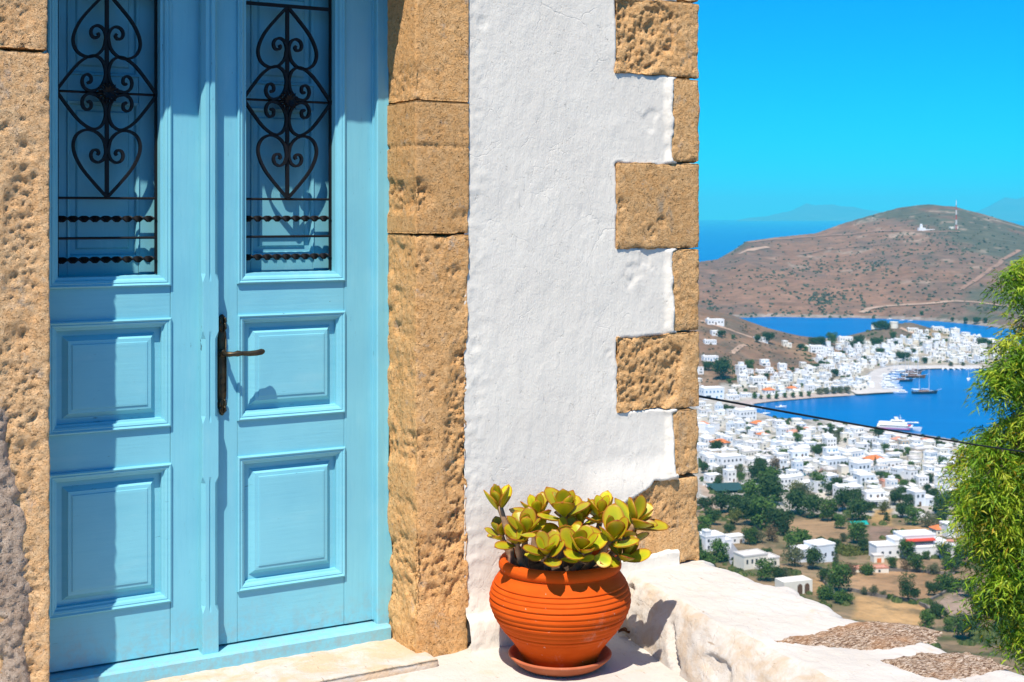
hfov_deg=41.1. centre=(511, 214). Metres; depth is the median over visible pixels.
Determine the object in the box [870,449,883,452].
village house
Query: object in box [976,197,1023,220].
island
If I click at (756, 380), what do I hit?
village house
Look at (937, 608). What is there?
tree
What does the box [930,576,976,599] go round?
field wall
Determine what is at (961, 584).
tree
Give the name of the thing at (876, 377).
quay road
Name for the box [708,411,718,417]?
village house
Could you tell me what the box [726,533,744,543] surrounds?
village house
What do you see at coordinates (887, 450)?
village house
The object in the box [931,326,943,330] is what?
village house
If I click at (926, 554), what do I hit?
tree
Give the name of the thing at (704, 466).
tree
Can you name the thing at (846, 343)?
village house
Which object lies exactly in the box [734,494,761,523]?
tree
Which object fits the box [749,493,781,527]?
tree
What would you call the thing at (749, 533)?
tree
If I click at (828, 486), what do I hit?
tree
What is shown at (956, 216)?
radio mast
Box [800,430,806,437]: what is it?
village house
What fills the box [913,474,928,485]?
village house
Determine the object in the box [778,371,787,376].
village house
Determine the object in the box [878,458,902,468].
village house
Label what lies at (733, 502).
tree
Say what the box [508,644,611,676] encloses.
saucer
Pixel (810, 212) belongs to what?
island
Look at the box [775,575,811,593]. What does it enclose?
arched building
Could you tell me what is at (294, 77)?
door leaf
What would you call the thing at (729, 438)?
village house
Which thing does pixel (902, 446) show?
village house
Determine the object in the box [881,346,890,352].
village house
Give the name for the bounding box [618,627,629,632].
dry leaf
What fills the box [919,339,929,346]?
village house
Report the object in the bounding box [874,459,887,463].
village house
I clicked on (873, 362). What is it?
village house
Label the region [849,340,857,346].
tree
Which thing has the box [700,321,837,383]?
slope scrub
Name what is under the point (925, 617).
tree
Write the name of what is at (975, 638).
valley scrub
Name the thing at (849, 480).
village house
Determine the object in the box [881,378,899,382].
motor yacht
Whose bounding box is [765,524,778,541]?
tree
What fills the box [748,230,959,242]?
dirt track
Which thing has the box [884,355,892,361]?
village house
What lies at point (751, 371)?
village house
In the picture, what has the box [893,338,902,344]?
village house
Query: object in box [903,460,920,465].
village house
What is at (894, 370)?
sailing boat
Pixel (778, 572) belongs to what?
tree
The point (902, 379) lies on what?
sailing ship
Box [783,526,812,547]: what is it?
tree
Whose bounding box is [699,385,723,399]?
village house
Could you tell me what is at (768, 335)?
tree
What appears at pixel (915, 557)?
tree
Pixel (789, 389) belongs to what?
village house
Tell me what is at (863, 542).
tree
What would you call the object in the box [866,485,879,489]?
village house
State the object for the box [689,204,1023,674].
ground
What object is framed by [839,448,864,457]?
village house
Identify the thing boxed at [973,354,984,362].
village house
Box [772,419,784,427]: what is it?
village house
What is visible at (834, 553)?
tree
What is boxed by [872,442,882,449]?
village house
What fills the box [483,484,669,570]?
succulent
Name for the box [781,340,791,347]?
village house
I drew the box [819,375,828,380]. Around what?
village house
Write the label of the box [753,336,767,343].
village house
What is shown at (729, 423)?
village house
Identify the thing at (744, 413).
village house
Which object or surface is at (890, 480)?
village house
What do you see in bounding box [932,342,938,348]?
village house
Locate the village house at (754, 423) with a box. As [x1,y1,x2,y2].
[749,420,761,426]
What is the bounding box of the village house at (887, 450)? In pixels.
[885,448,893,452]
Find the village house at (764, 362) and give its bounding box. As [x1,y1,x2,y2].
[759,359,770,366]
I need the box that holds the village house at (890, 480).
[885,475,897,486]
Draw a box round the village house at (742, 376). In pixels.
[737,374,747,381]
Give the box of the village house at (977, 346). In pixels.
[969,344,980,348]
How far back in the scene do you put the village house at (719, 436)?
885.22 m
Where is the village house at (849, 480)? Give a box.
[843,478,857,483]
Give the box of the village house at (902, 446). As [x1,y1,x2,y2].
[898,444,908,451]
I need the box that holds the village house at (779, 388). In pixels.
[776,385,785,392]
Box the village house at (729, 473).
[723,465,736,481]
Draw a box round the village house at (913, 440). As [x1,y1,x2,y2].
[909,438,923,445]
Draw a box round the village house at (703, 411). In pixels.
[698,409,707,416]
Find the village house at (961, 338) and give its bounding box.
[959,336,967,341]
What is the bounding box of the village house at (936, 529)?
[929,524,941,535]
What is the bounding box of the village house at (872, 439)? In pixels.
[860,435,875,442]
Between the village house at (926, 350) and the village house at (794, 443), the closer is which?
the village house at (794, 443)
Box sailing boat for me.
[889,359,900,373]
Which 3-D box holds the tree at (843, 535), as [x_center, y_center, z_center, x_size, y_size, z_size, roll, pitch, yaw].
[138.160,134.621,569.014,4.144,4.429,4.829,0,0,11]
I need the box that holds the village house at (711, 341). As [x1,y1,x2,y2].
[703,339,716,344]
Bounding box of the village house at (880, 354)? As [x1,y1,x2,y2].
[875,352,884,358]
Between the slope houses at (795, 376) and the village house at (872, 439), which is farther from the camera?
the slope houses at (795, 376)
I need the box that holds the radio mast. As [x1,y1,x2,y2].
[955,201,956,228]
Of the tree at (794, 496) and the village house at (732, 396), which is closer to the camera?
the tree at (794, 496)
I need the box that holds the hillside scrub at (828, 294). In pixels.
[701,214,1023,317]
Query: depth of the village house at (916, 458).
798.21 m
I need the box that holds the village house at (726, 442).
[709,438,730,447]
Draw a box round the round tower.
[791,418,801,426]
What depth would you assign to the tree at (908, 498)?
660.35 m
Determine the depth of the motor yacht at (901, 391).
1150.98 m
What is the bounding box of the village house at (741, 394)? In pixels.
[739,392,751,397]
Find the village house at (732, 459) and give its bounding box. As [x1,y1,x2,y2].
[714,453,742,468]
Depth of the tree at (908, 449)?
832.92 m
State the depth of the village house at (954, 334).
1524.14 m
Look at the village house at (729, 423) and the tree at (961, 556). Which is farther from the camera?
the village house at (729, 423)
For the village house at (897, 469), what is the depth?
754.70 m
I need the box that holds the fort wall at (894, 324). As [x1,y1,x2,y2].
[871,321,897,328]
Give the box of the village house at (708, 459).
[703,454,714,463]
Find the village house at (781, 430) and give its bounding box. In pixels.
[776,426,788,435]
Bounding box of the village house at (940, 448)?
[934,444,947,452]
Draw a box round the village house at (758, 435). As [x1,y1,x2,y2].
[756,432,767,438]
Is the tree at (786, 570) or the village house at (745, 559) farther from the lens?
the village house at (745, 559)
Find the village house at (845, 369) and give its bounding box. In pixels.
[841,367,850,374]
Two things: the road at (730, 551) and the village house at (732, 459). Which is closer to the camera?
the road at (730, 551)
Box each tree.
[697,496,714,510]
[697,514,713,530]
[699,461,710,471]
[699,549,716,564]
[702,360,711,369]
[703,507,722,523]
[708,440,723,448]
[709,537,729,561]
[711,356,734,378]
[712,465,723,474]
[712,489,732,512]
[717,330,725,336]
[722,524,735,532]
[724,405,734,410]
[725,492,748,516]
[728,507,742,524]
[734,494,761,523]
[735,464,745,473]
[737,472,746,480]
[741,478,763,499]
[741,526,757,544]
[744,359,754,368]
[745,462,770,481]
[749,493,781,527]
[753,456,767,466]
[754,334,762,341]
[754,528,766,542]
[755,557,775,580]
[756,466,783,490]
[757,472,787,501]
[760,331,774,341]
[760,547,772,552]
[764,506,794,531]
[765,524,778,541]
[769,455,780,468]
[772,565,785,577]
[777,447,789,452]
[778,513,790,533]
[780,542,804,566]
[781,488,805,514]
[781,567,790,576]
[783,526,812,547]
[786,479,803,489]
[792,431,803,441]
[793,483,814,497]
[797,494,822,517]
[803,545,826,568]
[808,337,818,344]
[809,470,827,488]
[814,387,823,394]
[814,446,822,454]
[816,443,827,446]
[816,567,831,579]
[816,583,833,599]
[817,336,825,344]
[817,496,838,520]
[822,386,830,393]
[823,481,837,495]
[824,572,834,584]
[825,332,837,344]
[827,561,852,590]
[830,369,838,375]
[830,386,837,393]
[830,538,840,546]
[831,428,840,435]
[831,476,843,483]
[831,588,854,603]
[832,546,838,564]
[833,435,841,443]
[833,486,855,510]
[833,513,846,528]
[840,532,847,541]
[843,385,850,392]
[845,497,868,519]
[846,562,857,573]
[847,519,866,543]
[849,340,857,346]
[849,487,864,499]
[853,335,865,344]
[857,532,868,549]
[859,562,875,575]
[860,586,867,594]
[864,501,875,512]
[868,584,878,593]
[869,337,883,345]
[871,321,879,329]
[873,426,884,437]
[875,347,884,352]
[875,471,884,477]
[876,320,886,328]
[877,500,890,514]
[880,442,889,451]
[883,472,892,477]
[883,512,890,521]
[885,555,897,567]
[888,488,902,504]
[889,331,896,337]
[895,350,904,357]
[896,500,908,517]
[897,479,908,485]
[897,485,907,492]
[897,571,916,600]
[898,538,915,559]
[899,493,914,504]
[900,559,910,570]
[903,352,911,358]
[903,504,921,524]
[904,446,910,453]
[906,552,927,572]
[909,587,920,597]
[917,609,935,627]
[918,510,939,526]
[922,483,930,491]
[922,550,930,559]
[924,473,933,481]
[926,562,939,574]
[926,581,942,594]
[927,487,940,496]
[929,600,944,614]
[931,254,1023,675]
[931,493,951,513]
[933,571,961,592]
[934,510,948,523]
[936,541,952,558]
[937,455,948,463]
[940,555,950,567]
[942,617,954,631]
[943,557,962,572]
[945,489,958,504]
[952,544,970,559]
[952,611,976,639]
[957,577,977,596]
[968,613,983,626]
[972,317,980,322]
[976,337,988,343]
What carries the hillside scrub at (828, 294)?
on the ground
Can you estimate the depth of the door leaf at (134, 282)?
4.49 m
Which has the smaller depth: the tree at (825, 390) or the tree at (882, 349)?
the tree at (825, 390)
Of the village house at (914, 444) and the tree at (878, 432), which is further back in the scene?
the tree at (878, 432)
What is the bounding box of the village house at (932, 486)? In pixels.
[921,484,934,489]
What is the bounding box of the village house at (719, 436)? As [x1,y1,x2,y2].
[716,433,726,438]
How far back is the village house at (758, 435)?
899.60 m
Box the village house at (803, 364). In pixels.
[799,362,810,368]
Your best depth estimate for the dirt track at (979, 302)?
2025.73 m
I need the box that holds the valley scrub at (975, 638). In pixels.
[697,503,1010,647]
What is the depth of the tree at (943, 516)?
608.72 m
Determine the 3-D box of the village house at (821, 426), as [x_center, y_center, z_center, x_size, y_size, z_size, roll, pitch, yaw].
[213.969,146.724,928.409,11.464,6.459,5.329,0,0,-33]
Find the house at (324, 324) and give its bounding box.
[0,0,699,681]
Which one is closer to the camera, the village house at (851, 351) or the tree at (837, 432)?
the tree at (837, 432)
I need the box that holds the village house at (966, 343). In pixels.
[960,341,973,344]
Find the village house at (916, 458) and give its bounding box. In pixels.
[908,457,922,463]
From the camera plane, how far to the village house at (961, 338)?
1513.27 m
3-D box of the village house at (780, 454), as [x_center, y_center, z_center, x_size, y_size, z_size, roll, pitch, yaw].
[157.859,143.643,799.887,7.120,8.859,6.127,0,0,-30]
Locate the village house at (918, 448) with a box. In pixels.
[911,446,927,457]
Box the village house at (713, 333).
[710,330,718,335]
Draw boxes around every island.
[736,203,880,220]
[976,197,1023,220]
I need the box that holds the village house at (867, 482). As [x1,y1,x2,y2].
[864,480,878,489]
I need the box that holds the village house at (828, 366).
[826,364,833,368]
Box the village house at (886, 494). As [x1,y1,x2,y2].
[885,491,906,502]
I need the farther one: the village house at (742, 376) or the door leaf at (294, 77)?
the village house at (742, 376)
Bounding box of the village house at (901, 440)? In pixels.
[897,436,908,444]
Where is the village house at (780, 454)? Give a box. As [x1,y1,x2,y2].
[773,451,788,460]
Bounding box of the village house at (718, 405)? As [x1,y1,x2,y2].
[714,402,723,409]
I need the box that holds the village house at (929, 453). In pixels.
[923,450,937,459]
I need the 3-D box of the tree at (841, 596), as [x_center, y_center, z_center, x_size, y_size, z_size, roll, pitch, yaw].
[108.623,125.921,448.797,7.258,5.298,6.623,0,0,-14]
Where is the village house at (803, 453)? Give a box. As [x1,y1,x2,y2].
[787,449,811,460]
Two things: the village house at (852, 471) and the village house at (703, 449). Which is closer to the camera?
the village house at (852, 471)
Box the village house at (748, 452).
[739,449,753,456]
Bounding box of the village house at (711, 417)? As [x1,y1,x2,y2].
[709,415,717,421]
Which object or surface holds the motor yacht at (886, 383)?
on the sea
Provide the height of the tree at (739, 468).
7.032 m
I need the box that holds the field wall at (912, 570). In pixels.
[854,568,954,574]
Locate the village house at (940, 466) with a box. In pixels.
[933,464,946,472]
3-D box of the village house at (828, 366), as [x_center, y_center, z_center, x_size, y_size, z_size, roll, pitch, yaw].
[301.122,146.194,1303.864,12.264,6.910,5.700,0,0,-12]
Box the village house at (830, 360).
[825,359,834,366]
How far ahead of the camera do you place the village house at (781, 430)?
909.51 m
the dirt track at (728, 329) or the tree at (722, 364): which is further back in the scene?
the dirt track at (728, 329)
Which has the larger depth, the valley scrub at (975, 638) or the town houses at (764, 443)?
the town houses at (764, 443)
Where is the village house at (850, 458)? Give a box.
[848,457,860,460]
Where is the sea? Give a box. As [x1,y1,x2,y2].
[689,220,1023,443]
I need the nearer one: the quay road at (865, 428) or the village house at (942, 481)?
the village house at (942, 481)
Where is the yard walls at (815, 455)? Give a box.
[699,422,957,497]
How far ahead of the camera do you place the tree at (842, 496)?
647.10 m
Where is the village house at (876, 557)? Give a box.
[870,553,884,562]
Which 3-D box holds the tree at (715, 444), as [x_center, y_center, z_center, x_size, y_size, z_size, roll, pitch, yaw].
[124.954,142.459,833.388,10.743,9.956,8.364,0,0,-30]
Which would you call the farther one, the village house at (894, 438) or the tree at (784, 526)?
the village house at (894, 438)
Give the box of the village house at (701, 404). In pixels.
[696,401,705,408]
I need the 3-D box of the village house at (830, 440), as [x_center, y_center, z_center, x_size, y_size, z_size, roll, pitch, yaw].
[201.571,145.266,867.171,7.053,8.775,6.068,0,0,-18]
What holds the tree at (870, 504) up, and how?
on the ground
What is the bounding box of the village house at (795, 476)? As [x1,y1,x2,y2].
[782,473,803,480]
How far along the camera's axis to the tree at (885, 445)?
840.23 m
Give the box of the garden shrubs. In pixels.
[699,330,996,501]
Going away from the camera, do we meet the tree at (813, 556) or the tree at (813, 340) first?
the tree at (813, 556)
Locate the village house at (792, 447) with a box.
[789,445,812,454]
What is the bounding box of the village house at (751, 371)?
[747,368,753,374]
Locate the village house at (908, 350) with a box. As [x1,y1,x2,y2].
[903,348,917,353]
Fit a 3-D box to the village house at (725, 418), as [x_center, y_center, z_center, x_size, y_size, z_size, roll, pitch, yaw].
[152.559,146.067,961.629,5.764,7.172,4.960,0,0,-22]
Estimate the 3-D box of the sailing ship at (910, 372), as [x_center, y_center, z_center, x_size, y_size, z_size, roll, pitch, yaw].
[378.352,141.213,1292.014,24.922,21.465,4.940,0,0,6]
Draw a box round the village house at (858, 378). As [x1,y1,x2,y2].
[855,376,864,383]
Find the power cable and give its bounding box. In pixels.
[699,395,1023,452]
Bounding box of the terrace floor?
[362,631,686,681]
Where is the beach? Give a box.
[732,392,850,407]
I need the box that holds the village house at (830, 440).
[822,435,836,445]
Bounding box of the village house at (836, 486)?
[832,483,863,497]
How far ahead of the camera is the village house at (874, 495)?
663.27 m
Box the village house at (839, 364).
[836,362,852,367]
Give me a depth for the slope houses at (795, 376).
1189.46 m
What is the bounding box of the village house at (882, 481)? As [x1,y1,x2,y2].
[878,478,900,486]
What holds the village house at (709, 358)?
on the ground
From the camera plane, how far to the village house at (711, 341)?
1337.00 m
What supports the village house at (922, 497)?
on the ground
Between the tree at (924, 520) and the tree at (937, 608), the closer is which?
the tree at (937, 608)
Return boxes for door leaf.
[43,0,218,672]
[217,0,371,644]
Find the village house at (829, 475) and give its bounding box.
[822,473,838,483]
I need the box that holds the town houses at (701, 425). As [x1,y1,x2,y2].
[697,417,706,462]
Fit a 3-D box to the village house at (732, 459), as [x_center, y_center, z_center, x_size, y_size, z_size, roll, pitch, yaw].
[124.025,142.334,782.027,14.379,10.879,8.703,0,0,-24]
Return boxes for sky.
[690,0,1023,219]
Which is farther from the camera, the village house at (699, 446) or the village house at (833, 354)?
the village house at (833, 354)
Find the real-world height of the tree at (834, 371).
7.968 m
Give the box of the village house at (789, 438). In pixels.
[785,435,802,441]
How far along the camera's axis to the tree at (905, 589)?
456.12 m
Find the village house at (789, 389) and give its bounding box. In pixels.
[786,386,797,391]
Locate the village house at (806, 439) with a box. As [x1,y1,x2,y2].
[801,437,811,441]
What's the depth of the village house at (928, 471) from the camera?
747.34 m
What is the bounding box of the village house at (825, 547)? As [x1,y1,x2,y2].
[790,538,835,562]
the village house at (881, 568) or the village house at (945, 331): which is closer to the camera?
the village house at (881, 568)
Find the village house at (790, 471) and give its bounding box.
[786,469,803,474]
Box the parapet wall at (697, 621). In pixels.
[620,560,1023,681]
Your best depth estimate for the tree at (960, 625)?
402.48 m
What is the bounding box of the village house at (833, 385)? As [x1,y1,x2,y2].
[830,384,840,392]
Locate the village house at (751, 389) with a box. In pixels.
[748,385,757,392]
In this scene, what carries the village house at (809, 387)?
on the ground
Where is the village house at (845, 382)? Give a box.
[840,380,852,385]
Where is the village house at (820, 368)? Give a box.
[817,366,826,371]
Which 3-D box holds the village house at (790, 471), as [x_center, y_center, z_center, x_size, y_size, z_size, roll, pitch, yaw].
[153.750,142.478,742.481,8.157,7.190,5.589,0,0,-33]
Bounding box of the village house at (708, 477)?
[704,472,720,481]
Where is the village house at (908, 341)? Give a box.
[905,338,912,344]
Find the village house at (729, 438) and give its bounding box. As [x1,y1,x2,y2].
[723,436,732,443]
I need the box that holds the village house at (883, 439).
[876,435,889,443]
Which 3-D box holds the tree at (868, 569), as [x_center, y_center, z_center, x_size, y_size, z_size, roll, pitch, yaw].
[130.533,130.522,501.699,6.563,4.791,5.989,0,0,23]
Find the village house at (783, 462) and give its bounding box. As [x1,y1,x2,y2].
[775,457,790,468]
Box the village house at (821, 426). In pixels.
[818,425,835,432]
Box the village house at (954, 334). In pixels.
[949,332,958,337]
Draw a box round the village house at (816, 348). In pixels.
[808,344,823,353]
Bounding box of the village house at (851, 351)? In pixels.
[848,350,856,355]
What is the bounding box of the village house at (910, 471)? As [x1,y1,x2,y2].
[904,465,917,479]
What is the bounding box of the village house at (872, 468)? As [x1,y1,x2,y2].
[871,463,877,471]
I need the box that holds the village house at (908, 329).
[906,327,918,332]
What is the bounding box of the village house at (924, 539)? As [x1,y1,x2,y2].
[868,529,954,558]
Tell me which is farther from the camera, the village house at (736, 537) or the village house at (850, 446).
the village house at (850, 446)
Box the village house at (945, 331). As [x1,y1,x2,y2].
[941,328,949,333]
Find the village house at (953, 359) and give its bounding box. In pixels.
[946,356,957,362]
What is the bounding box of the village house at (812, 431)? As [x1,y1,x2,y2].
[806,428,814,436]
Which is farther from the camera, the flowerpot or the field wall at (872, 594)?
the field wall at (872, 594)
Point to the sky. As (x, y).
(875, 105)
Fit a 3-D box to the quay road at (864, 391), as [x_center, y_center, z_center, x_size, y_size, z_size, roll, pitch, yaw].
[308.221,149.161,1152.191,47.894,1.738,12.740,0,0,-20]
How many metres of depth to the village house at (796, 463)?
767.18 m
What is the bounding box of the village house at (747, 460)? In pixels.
[743,456,766,465]
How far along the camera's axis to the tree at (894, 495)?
662.70 m
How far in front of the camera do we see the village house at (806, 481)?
706.13 m
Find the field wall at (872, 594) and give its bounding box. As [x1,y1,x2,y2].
[847,588,924,600]
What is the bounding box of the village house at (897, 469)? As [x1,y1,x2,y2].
[890,465,903,476]
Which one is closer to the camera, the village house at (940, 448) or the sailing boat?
the village house at (940, 448)
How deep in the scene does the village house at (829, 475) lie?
716.37 m
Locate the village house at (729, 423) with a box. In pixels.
[726,420,734,430]
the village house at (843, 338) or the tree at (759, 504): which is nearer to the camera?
the tree at (759, 504)
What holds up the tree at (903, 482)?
on the ground
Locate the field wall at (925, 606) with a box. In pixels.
[918,602,929,608]
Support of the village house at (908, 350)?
on the ground
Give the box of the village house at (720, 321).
[705,318,723,325]
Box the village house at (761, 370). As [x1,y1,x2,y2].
[755,369,767,372]
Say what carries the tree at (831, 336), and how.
on the ground
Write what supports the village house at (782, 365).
on the ground
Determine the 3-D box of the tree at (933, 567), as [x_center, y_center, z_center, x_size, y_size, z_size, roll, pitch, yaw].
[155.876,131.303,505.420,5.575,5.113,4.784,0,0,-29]
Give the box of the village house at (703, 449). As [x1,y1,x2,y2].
[700,447,710,451]
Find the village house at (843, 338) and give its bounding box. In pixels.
[837,335,852,341]
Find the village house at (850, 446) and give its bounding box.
[846,445,855,448]
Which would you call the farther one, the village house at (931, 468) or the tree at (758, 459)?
the tree at (758, 459)
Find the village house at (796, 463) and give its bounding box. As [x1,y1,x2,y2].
[791,457,802,470]
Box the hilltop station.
[917,224,934,230]
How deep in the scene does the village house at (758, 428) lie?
915.77 m
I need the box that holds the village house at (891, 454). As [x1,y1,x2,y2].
[885,452,899,458]
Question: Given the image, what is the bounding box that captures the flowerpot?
[489,544,630,667]
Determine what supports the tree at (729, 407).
on the ground
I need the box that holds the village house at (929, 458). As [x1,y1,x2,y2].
[924,457,937,463]
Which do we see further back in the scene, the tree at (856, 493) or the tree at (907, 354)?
the tree at (907, 354)
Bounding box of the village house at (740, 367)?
[735,362,746,374]
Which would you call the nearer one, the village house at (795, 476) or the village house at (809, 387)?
the village house at (795, 476)
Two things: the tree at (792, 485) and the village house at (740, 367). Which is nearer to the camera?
the tree at (792, 485)
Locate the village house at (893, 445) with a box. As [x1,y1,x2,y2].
[887,443,897,448]
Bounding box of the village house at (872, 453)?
[864,452,882,455]
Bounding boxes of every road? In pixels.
[725,543,737,563]
[826,422,959,445]
[851,388,899,393]
[866,365,981,388]
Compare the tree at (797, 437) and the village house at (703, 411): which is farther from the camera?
the village house at (703, 411)
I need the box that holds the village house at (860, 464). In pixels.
[848,459,870,472]
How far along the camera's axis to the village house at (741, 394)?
1106.65 m
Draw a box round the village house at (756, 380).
[749,376,766,384]
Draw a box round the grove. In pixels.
[692,441,1023,634]
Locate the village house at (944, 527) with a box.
[939,515,963,537]
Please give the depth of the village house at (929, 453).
810.71 m
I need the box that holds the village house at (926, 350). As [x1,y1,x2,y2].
[923,347,935,353]
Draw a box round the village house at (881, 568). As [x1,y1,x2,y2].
[853,564,888,572]
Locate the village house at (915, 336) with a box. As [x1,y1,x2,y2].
[912,334,918,339]
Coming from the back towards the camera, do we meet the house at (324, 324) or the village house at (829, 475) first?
the village house at (829, 475)
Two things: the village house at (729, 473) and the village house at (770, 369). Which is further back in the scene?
the village house at (770, 369)
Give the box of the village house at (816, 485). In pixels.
[810,479,831,492]
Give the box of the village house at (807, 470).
[803,469,813,472]
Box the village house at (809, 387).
[804,384,813,392]
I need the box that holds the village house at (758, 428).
[755,426,764,432]
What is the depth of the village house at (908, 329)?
1548.57 m
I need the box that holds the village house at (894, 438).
[890,436,899,443]
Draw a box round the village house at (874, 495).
[861,489,888,506]
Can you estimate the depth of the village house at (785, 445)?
840.97 m
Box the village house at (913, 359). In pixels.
[910,357,918,361]
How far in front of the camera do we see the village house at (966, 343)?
1494.50 m
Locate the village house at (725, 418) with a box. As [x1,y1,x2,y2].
[723,416,733,423]
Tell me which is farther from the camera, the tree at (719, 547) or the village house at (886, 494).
the village house at (886, 494)
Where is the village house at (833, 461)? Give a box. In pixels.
[819,455,847,468]
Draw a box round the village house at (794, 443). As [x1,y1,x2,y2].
[783,441,796,445]
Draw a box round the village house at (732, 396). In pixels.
[725,394,739,399]
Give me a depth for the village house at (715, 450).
816.56 m
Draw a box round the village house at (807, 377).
[802,375,815,381]
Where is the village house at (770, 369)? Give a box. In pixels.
[765,367,773,372]
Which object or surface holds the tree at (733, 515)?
on the ground
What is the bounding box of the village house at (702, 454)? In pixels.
[698,451,715,462]
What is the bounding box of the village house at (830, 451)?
[822,446,838,455]
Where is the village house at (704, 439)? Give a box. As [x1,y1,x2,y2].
[701,436,714,445]
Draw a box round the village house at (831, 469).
[823,467,837,473]
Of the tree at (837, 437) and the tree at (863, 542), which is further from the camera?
the tree at (837, 437)
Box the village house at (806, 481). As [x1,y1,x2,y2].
[793,479,809,490]
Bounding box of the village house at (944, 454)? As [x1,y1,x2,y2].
[937,452,952,457]
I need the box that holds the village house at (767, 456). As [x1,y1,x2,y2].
[760,453,772,458]
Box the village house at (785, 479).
[778,475,791,488]
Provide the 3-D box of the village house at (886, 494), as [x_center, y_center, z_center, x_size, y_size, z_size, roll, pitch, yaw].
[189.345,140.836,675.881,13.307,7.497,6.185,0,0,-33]
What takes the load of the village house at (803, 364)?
on the ground
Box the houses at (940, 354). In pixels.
[805,329,1005,372]
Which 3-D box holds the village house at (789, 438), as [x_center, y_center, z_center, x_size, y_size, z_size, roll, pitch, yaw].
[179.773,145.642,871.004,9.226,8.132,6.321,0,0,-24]
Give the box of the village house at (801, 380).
[797,378,805,383]
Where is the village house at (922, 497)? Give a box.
[906,488,934,505]
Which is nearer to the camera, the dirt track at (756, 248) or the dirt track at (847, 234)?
the dirt track at (756, 248)
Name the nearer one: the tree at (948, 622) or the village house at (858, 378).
the tree at (948, 622)
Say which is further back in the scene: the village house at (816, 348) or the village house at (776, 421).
the village house at (816, 348)
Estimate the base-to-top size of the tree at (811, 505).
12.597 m
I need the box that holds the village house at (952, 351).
[947,348,955,353]
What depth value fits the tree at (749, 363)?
1241.35 m
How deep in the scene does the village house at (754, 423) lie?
942.77 m
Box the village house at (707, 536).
[699,529,731,550]
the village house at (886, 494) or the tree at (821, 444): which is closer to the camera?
the village house at (886, 494)
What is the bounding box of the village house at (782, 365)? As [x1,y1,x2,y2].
[777,362,786,370]
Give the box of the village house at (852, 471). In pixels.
[850,469,867,475]
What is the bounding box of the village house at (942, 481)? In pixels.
[937,476,953,488]
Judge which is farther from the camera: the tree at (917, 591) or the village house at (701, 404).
the village house at (701, 404)
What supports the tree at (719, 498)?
on the ground
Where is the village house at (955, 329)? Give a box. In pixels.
[950,327,959,335]
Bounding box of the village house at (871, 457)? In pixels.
[863,455,884,462]
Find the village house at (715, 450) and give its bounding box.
[707,449,721,452]
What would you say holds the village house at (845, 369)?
on the ground
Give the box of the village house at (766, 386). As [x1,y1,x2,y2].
[762,384,773,388]
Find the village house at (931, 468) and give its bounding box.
[922,465,940,473]
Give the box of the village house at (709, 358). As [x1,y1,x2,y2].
[701,355,718,361]
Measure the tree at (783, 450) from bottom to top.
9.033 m
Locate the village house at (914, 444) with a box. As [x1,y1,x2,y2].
[909,443,923,446]
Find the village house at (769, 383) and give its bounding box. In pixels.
[765,381,774,384]
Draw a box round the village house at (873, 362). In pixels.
[869,360,876,364]
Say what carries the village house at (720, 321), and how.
on the ground
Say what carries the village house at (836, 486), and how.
on the ground
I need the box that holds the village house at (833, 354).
[830,352,839,357]
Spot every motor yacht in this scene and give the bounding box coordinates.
[880,382,899,386]
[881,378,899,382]
[882,384,902,388]
[892,389,907,393]
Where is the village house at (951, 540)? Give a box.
[946,539,956,543]
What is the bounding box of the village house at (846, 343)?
[844,341,850,346]
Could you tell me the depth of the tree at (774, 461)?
776.97 m
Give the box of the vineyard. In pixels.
[835,543,868,556]
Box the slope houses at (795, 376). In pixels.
[731,364,873,397]
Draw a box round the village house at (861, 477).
[853,471,874,485]
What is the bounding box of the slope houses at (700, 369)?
[697,366,703,381]
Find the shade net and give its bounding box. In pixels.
[848,520,868,526]
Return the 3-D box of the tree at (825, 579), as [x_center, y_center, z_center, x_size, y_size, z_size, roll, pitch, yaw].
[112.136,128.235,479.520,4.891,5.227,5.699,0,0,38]
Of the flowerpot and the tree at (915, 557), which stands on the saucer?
the flowerpot
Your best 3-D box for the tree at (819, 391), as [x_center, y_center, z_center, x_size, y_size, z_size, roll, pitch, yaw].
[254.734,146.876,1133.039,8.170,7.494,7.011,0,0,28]
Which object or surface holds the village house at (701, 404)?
on the ground
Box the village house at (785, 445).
[780,443,792,449]
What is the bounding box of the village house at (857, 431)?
[850,426,866,437]
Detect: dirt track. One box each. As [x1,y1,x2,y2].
[699,320,751,337]
[729,344,747,353]
[738,246,768,253]
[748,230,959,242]
[800,243,885,253]
[859,300,954,312]
[955,300,1012,306]
[958,249,1021,289]
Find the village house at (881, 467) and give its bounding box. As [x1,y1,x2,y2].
[875,464,889,472]
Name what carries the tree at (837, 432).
on the ground
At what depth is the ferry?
954.47 m
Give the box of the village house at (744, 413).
[732,407,756,419]
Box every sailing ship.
[891,360,913,381]
[898,355,924,373]
[901,359,927,377]
[907,357,925,370]
[911,370,940,393]
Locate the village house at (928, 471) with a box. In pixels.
[924,470,936,476]
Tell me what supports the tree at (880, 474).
on the ground
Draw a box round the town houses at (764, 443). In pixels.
[697,404,974,491]
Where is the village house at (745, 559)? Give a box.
[733,549,779,569]
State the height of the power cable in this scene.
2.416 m
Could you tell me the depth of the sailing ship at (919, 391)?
1149.19 m
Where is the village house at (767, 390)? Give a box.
[762,387,774,394]
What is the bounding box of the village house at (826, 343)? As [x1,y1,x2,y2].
[822,341,830,346]
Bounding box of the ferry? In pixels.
[877,417,921,430]
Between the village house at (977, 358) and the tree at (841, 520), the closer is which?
the tree at (841, 520)
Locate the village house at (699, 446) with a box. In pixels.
[697,444,707,451]
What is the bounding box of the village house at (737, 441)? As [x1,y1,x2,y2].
[732,438,742,444]

